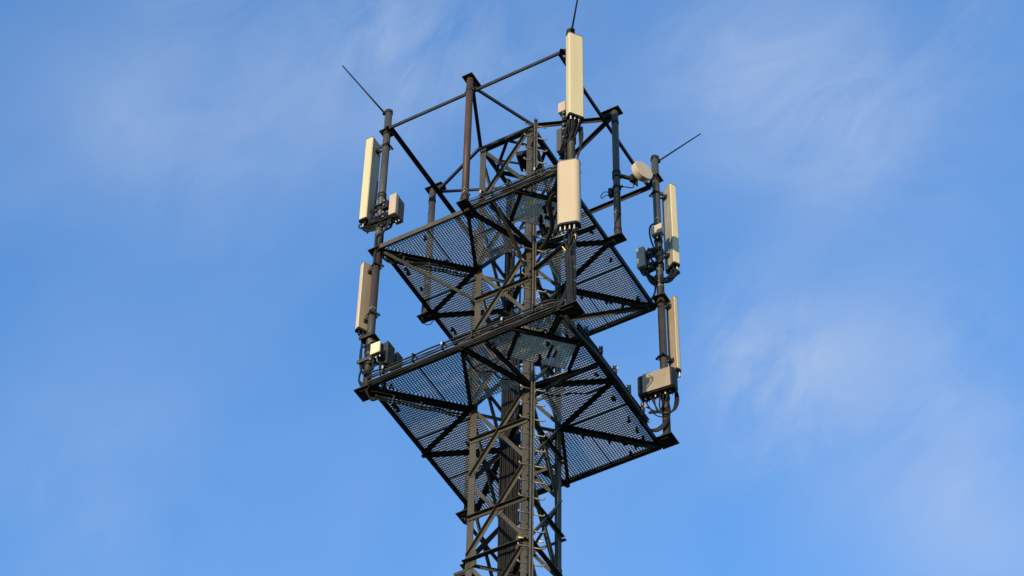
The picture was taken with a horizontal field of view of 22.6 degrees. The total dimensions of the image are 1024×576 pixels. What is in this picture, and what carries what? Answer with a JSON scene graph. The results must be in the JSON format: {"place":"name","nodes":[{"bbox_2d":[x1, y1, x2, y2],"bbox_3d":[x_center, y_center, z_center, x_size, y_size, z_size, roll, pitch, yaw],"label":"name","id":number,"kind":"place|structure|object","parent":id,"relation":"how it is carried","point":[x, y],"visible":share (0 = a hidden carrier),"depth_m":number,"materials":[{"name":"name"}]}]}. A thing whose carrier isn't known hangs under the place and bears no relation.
{"place":"outdoors","nodes":[
{"label":"outdoors","id":0,"kind":"place"},
{"bbox_2d":[0,0,1023,575],"label":"sky","id":1,"kind":"structure","parent":0,"point":[183,248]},
{"label":"ground","id":2,"kind":"structure","parent":0,"visible":0},
{"bbox_2d":[454,126,566,575],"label":"lattice tower","id":3,"kind":"structure","parent":2,"relation":"on","point":[553,565],"depth_m":41.40,"materials":[{"name":"metal"}]},
{"bbox_2d":[383,251,473,299],"bbox_3d":[-1.436,-0.193,43.935,1.629,0.804,0.070,11,-49,-9],"label":"knee strut","id":4,"kind":"object","parent":3,"relation":"attached to","point":[429,276],"visible":1,"depth_m":43.91,"materials":[{"name":"paint"}]},
{"bbox_2d":[497,204,525,575],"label":"feeder cable run","id":5,"kind":"object","parent":3,"relation":"attached to","point":[509,460],"visible":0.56,"depth_m":41.77,"materials":[{"name":"rubber"}]},
{"bbox_2d":[496,206,526,265],"bbox_3d":[-0.012,-0.871,43.526,0.070,0.475,1.083,-20,-52,17],"label":"knee strut","id":6,"kind":"object","parent":3,"relation":"attached to","point":[510,233],"visible":1,"depth_m":43.53,"materials":[{"name":"paint"}]},
{"bbox_2d":[368,306,661,517],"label":"service platform","id":7,"kind":"structure","parent":3,"relation":"attached to","point":[429,453],"depth_m":41.76,"materials":[{"name":"metal"}]},
{"bbox_2d":[353,109,392,401],"bbox_3d":[-2.275,-0.790,44.404,0.440,7.492,0.313,-22,-52,19],"label":"antenna pole","id":8,"kind":"object","parent":7,"relation":"on","point":[387,135],"visible":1,"depth_m":43.74,"materials":[{"name":"grey metal"}]},
{"bbox_2d":[342,65,385,115],"bbox_3d":[-2.731,-3.659,47.488,0.949,1.218,0.070,12,-49,-10],"label":"lightning rod","id":9,"kind":"object","parent":8,"relation":"attached to","point":[378,106],"visible":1,"depth_m":47.44,"materials":[{"name":"black metal"}]},
{"bbox_2d":[361,340,376,367],"bbox_3d":[-2.340,1.116,42.254,0.272,0.520,0.200,-32,-56,26],"label":"mounting bracket","id":10,"kind":"object","parent":8,"relation":"attached to","point":[369,362],"visible":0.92,"depth_m":42.31,"materials":[{"name":"black metal"}]},
{"bbox_2d":[364,341,394,372],"bbox_3d":[-2.197,1.167,42.263,0.480,0.610,0.252,-10,-49,10],"label":"radio unit","id":11,"kind":"object","parent":10,"relation":"attached to","point":[388,354],"visible":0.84,"depth_m":42.18,"materials":[{"name":"black plastic"}]},
{"bbox_2d":[355,261,383,337],"bbox_3d":[-2.406,0.147,43.498,0.291,1.827,0.396,26,-53,-21],"label":"panel antenna","id":12,"kind":"object","parent":8,"relation":"attached to","point":[363,312],"visible":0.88,"depth_m":43.51,"materials":[{"name":"beige plastic"}]},
{"bbox_2d":[358,334,386,400],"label":"jumper cables","id":13,"kind":"object","parent":8,"relation":"attached to","point":[366,371],"visible":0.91,"depth_m":41.89,"materials":[{"name":"black rubber"}]},
{"bbox_2d":[364,341,383,361],"bbox_3d":[-2.291,1.099,42.124,0.190,0.339,0.470,27,-53,-21],"label":"radio unit","id":14,"kind":"object","parent":8,"relation":"attached to","point":[376,350],"visible":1,"depth_m":41.99,"materials":[{"name":"beige plastic"}]},
{"bbox_2d":[359,136,393,233],"bbox_3d":[-2.409,-1.900,45.799,0.472,2.428,0.291,-22,-52,19],"label":"panel antenna","id":15,"kind":"object","parent":8,"relation":"attached to","point":[373,150],"visible":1,"depth_m":45.86,"materials":[{"name":"beige plastic"}]},
{"bbox_2d":[358,181,394,263],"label":"jumper cables","id":16,"kind":"object","parent":8,"relation":"attached to","point":[370,226],"visible":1,"depth_m":44.71,"materials":[{"name":"black rubber"}]},
{"bbox_2d":[372,200,388,221],"bbox_3d":[-2.283,-1.300,44.975,0.292,0.520,0.195,-29,-55,24],"label":"mounting bracket","id":17,"kind":"object","parent":8,"relation":"attached to","point":[385,206],"visible":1,"depth_m":44.98,"materials":[{"name":"black metal"}]},
{"bbox_2d":[377,193,404,224],"bbox_3d":[-2.173,-1.320,44.935,0.482,0.629,0.289,-22,-52,19],"label":"radio unit","id":18,"kind":"object","parent":17,"relation":"attached to","point":[396,208],"visible":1,"depth_m":44.77,"materials":[{"name":"beige plastic"}]},
{"bbox_2d":[377,191,387,199],"bbox_3d":[-2.292,-1.556,45.437,0.168,0.229,0.318,-9,-49,9],"label":"mounting bracket","id":19,"kind":"object","parent":8,"relation":"attached to","point":[382,194],"visible":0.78,"depth_m":45.36,"materials":[{"name":"black metal"}]},
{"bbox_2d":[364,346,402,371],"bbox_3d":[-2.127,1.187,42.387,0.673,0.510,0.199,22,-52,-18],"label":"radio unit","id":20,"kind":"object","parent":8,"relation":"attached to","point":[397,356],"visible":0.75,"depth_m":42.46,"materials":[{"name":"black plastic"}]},
{"bbox_2d":[374,394,465,417],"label":"slung cables","id":21,"kind":"object","parent":7,"relation":"hanging from","point":[418,406],"visible":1,"depth_m":41.60,"materials":[{"name":"rubber"}]},
{"bbox_2d":[367,288,565,383],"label":"edge cables","id":22,"kind":"object","parent":7,"relation":"attached to","point":[503,325],"visible":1,"depth_m":40.90,"materials":[{"name":"rubber"}]},
{"bbox_2d":[455,229,480,523],"bbox_3d":[-0.651,1.387,46.309,0.430,7.492,0.300,-22,-52,19],"label":"antenna pole","id":23,"kind":"object","parent":7,"relation":"attached to","point":[461,514],"visible":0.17,"depth_m":43.90,"materials":[{"name":"grey metal"}]},
{"bbox_2d":[464,356,525,385],"bbox_3d":[-0.289,1.391,41.202,1.174,0.143,0.121,25,-52,-19],"label":"slung cable","id":24,"kind":"object","parent":7,"relation":"hanging from","point":[492,372],"visible":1,"depth_m":41.17,"materials":[{"name":"black rubber"}]},
{"bbox_2d":[535,363,595,396],"bbox_3d":[0.832,1.473,41.214,1.170,0.177,0.120,-24,-53,21],"label":"conduit","id":25,"kind":"object","parent":7,"relation":"attached to","point":[568,377],"visible":0.98,"depth_m":41.14,"materials":[{"name":"metal"}]},
{"bbox_2d":[555,28,584,319],"bbox_3d":[0.940,-2.107,43.175,0.430,7.492,0.318,-22,-52,19],"label":"antenna pole","id":26,"kind":"object","parent":7,"relation":"attached to","point":[572,309],"visible":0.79,"depth_m":40.84,"materials":[{"name":"grey metal"}]},
{"bbox_2d":[558,101,565,115],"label":"radio unit","id":27,"kind":"object","parent":26,"relation":"attached to","point":[561,106],"visible":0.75,"depth_m":44.45,"materials":[{"name":"beige plastic"}]},
{"bbox_2d":[556,124,572,159],"bbox_3d":[0.957,-2.520,43.798,0.416,0.689,0.272,-35,-58,28],"label":"radio unit","id":28,"kind":"object","parent":26,"relation":"attached to","point":[559,135],"visible":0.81,"depth_m":43.78,"materials":[{"name":"black plastic"}]},
{"bbox_2d":[562,111,575,147],"bbox_3d":[0.989,-2.735,43.849,0.265,0.870,0.190,-22,-52,19],"label":"mounting bracket","id":29,"kind":"object","parent":26,"relation":"attached to","point":[563,120],"visible":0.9,"depth_m":43.84,"materials":[{"name":"black metal"}]},
{"bbox_2d":[557,158,581,233],"bbox_3d":[0.963,-1.411,42.219,0.393,1.776,0.407,-9,-49,9],"label":"panel antenna","id":30,"kind":"object","parent":26,"relation":"attached to","point":[568,194],"visible":1,"depth_m":42.05,"materials":[{"name":"beige plastic"}]},
{"bbox_2d":[563,232,577,303],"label":"jumper cables","id":31,"kind":"object","parent":26,"relation":"attached to","point":[569,266],"visible":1,"depth_m":41.01,"materials":[{"name":"black rubber"}]},
{"bbox_2d":[559,112,583,159],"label":"jumper cables","id":32,"kind":"object","parent":26,"relation":"attached to","point":[573,128],"visible":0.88,"depth_m":43.53,"materials":[{"name":"black rubber"}]},
{"bbox_2d":[563,32,583,123],"bbox_3d":[1.046,-3.549,44.631,0.291,2.490,0.392,19,-51,-15],"label":"panel antenna","id":33,"kind":"object","parent":26,"relation":"attached to","point":[574,81],"visible":0.98,"depth_m":44.48,"materials":[{"name":"beige plastic"}]},
{"bbox_2d":[570,0,577,31],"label":"lightning rod","id":34,"kind":"object","parent":26,"relation":"attached to","point":[571,29],"visible":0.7,"depth_m":45.89,"materials":[{"name":"black metal"}]},
{"bbox_2d":[536,384,608,396],"bbox_3d":[0.989,1.675,41.431,1.204,0.143,0.103,-4,-49,5],"label":"slung cable","id":35,"kind":"object","parent":7,"relation":"hanging from","point":[575,393],"visible":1,"depth_m":41.41,"materials":[{"name":"black rubber"}]},
{"bbox_2d":[563,315,642,415],"bbox_3d":[1.477,1.268,41.101,0.105,0.166,2.536,-23,-53,20],"label":"conduit","id":36,"kind":"object","parent":7,"relation":"attached to","point":[599,358],"visible":1,"depth_m":41.07,"materials":[{"name":"metal"}]},
{"bbox_2d":[566,428,654,449],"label":"slung cables","id":37,"kind":"object","parent":7,"relation":"hanging from","point":[610,439],"visible":1,"depth_m":42.05,"materials":[{"name":"rubber"}]},
{"bbox_2d":[576,322,649,424],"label":"edge cables","id":38,"kind":"object","parent":7,"relation":"attached to","point":[584,332],"visible":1,"depth_m":41.21,"materials":[{"name":"rubber"}]},
{"bbox_2d":[649,155,679,449],"bbox_3d":[2.560,0.073,45.083,0.430,7.492,0.301,-22,-52,19],"label":"antenna pole","id":39,"kind":"object","parent":7,"relation":"attached to","point":[666,439],"visible":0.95,"depth_m":44.67,"materials":[{"name":"grey metal"}]},
{"bbox_2d":[647,245,663,272],"bbox_3d":[2.567,-0.504,45.688,0.302,0.580,0.202,-13,-50,12],"label":"mounting bracket","id":40,"kind":"object","parent":39,"relation":"attached to","point":[651,267],"visible":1,"depth_m":45.55,"materials":[{"name":"black metal"}]},
{"bbox_2d":[636,246,658,275],"bbox_3d":[2.479,-0.510,45.704,0.430,0.609,0.289,-22,-52,19],"label":"radio unit","id":41,"kind":"object","parent":40,"relation":"attached to","point":[642,257],"visible":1,"depth_m":45.65,"materials":[{"name":"black plastic"}]},
{"bbox_2d":[648,410,663,413],"bbox_3d":[2.403,2.063,42.593,0.327,0.248,0.045,30,-54,-23],"label":"pole brace","id":42,"kind":"object","parent":39,"relation":"attached to","point":[653,412],"visible":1,"depth_m":42.54,"materials":[{"name":"metal"}]},
{"bbox_2d":[637,366,677,402],"bbox_3d":[2.490,1.698,43.023,0.671,0.520,0.458,-22,-52,19],"label":"radio unit","id":43,"kind":"object","parent":39,"relation":"attached to","point":[656,384],"visible":0.98,"depth_m":42.86,"materials":[{"name":"beige plastic"}]},
{"bbox_2d":[651,223,663,243],"bbox_3d":[2.644,-0.948,46.047,0.262,0.329,0.309,-22,-52,19],"label":"radio unit","id":44,"kind":"object","parent":39,"relation":"attached to","point":[657,231],"visible":1,"depth_m":45.93,"materials":[{"name":"white plastic"}]},
{"bbox_2d":[641,392,678,431],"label":"jumper cables","id":45,"kind":"object","parent":39,"relation":"attached to","point":[669,411],"visible":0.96,"depth_m":42.65,"materials":[{"name":"black rubber"}]},
{"bbox_2d":[641,223,679,302],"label":"jumper cables","id":46,"kind":"object","parent":39,"relation":"attached to","point":[653,280],"visible":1,"depth_m":45.37,"materials":[{"name":"black rubber"}]},
{"bbox_2d":[649,183,679,273],"bbox_3d":[2.751,-1.095,46.406,0.450,2.369,0.291,23,-52,-18],"label":"panel antenna","id":47,"kind":"object","parent":39,"relation":"attached to","point":[670,225],"visible":0.98,"depth_m":46.38,"materials":[{"name":"beige plastic"}]},
{"bbox_2d":[653,295,680,377],"bbox_3d":[2.683,0.819,44.255,0.418,2.008,0.219,25,-52,-19],"label":"panel antenna","id":48,"kind":"object","parent":39,"relation":"attached to","point":[673,355],"visible":0.76,"depth_m":44.29,"materials":[{"name":"beige plastic"}]},
{"bbox_2d":[658,133,700,162],"bbox_3d":[3.140,-2.640,48.286,0.949,1.218,0.070,12,-49,-10],"label":"lightning rod","id":49,"kind":"object","parent":39,"relation":"attached to","point":[659,160],"visible":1,"depth_m":48.20,"materials":[{"name":"black metal"}]},
{"bbox_2d":[379,170,655,378],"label":"service platform","id":50,"kind":"structure","parent":3,"relation":"attached to","point":[522,239],"depth_m":44.25,"materials":[{"name":"metal"}]},
{"bbox_2d":[383,256,470,272],"bbox_3d":[-1.489,-0.428,44.240,1.593,0.260,0.117,6,-49,-4],"label":"slung cable","id":51,"kind":"object","parent":50,"relation":"hanging from","point":[440,265],"visible":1,"depth_m":44.20,"materials":[{"name":"black rubber"}]},
{"bbox_2d":[421,303,434,324],"bbox_3d":[-1.488,0.537,44.901,0.070,0.376,0.434,-22,-52,19],"label":"slung cable","id":52,"kind":"object","parent":50,"relation":"hanging from","point":[422,317],"visible":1,"depth_m":44.83,"materials":[{"name":"black rubber"}]},
{"bbox_2d":[385,255,471,277],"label":"slung cables","id":53,"kind":"object","parent":50,"relation":"hanging from","point":[444,271],"visible":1,"depth_m":44.20,"materials":[{"name":"rubber"}]},
{"bbox_2d":[417,181,446,323],"bbox_3d":[-1.442,-0.655,46.425,0.380,3.639,0.210,-22,-52,19],"label":"mounting post","id":54,"kind":"object","parent":50,"relation":"attached to","point":[427,316],"visible":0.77,"depth_m":47.00,"materials":[{"name":"grey metal"}]},
{"bbox_2d":[456,72,480,219],"bbox_3d":[-0.745,-2.512,44.763,0.210,3.639,0.380,-22,-52,19],"label":"mounting post","id":55,"kind":"object","parent":50,"relation":"on","point":[464,203],"visible":1,"depth_m":44.52,"materials":[{"name":"metal"}]},
{"bbox_2d":[469,154,566,207],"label":"edge cables","id":56,"kind":"object","parent":50,"relation":"attached to","point":[534,175],"visible":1,"depth_m":43.20,"materials":[{"name":"rubber"}]},
{"bbox_2d":[536,190,556,255],"bbox_3d":[0.628,-1.152,43.488,0.231,0.259,1.499,10,-49,-7],"label":"conduit","id":57,"kind":"object","parent":50,"relation":"attached to","point":[552,223],"visible":0.9,"depth_m":43.45,"materials":[{"name":"rubber"}]},
{"bbox_2d":[576,292,648,307],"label":"slung cables","id":58,"kind":"object","parent":50,"relation":"hanging from","point":[610,300],"visible":0.91,"depth_m":44.62,"materials":[{"name":"rubber"}]},
{"bbox_2d":[601,105,626,248],"bbox_3d":[1.782,-1.974,45.194,0.380,3.639,0.210,-22,-52,19],"label":"mounting post","id":59,"kind":"object","parent":50,"relation":"attached to","point":[618,236],"visible":1,"depth_m":45.01,"materials":[{"name":"grey metal"}]},
{"bbox_2d":[600,184,622,198],"bbox_3d":[1.746,-1.667,44.823,0.423,0.250,0.158,-7,-49,8],"label":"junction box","id":60,"kind":"object","parent":59,"relation":"attached to","point":[610,192],"visible":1,"depth_m":44.81,"materials":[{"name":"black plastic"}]},
{"bbox_2d":[612,161,652,227],"bbox_3d":[2.114,-1.558,44.682,0.638,1.705,0.436,-22,-52,19],"label":"microwave dish","id":61,"kind":"object","parent":59,"relation":"attached to","point":[641,171],"visible":1,"depth_m":45.05,"materials":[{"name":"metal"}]},
{"bbox_2d":[388,51,650,256],"bbox_3d":[0.195,-2.403,47.044,3.673,0.115,3.663,-22,-52,19],"label":"head frame","id":62,"kind":"object","parent":3,"relation":"attached to","point":[605,120],"visible":0.64,"depth_m":46.65,"materials":[{"name":"paint"}]},
{"bbox_2d":[501,150,537,171],"bbox_3d":[0.218,-2.262,46.455,0.656,0.403,0.590,-22,-52,19],"label":"equipment box","id":63,"kind":"object","parent":3,"relation":"attached to","point":[520,156],"visible":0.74,"depth_m":46.50,"materials":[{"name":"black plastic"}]},
{"bbox_2d":[517,118,546,575],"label":"climbing ladder","id":64,"kind":"object","parent":3,"relation":"attached to","point":[531,417],"visible":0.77,"depth_m":40.77,"materials":[{"name":"metal"}]},
{"bbox_2d":[529,239,567,271],"bbox_3d":[0.630,-0.506,42.603,0.070,0.922,1.655,19,-51,-15],"label":"knee strut","id":65,"kind":"object","parent":3,"relation":"attached to","point":[548,258],"visible":0.65,"depth_m":42.63,"materials":[{"name":"paint"}]},
{"bbox_2d":[571,304,649,320],"bbox_3d":[1.650,0.437,44.438,1.589,0.803,0.070,10,-49,-8],"label":"knee strut","id":66,"kind":"object","parent":3,"relation":"attached to","point":[608,312],"visible":0.75,"depth_m":44.48,"materials":[{"name":"paint"}]}
]}

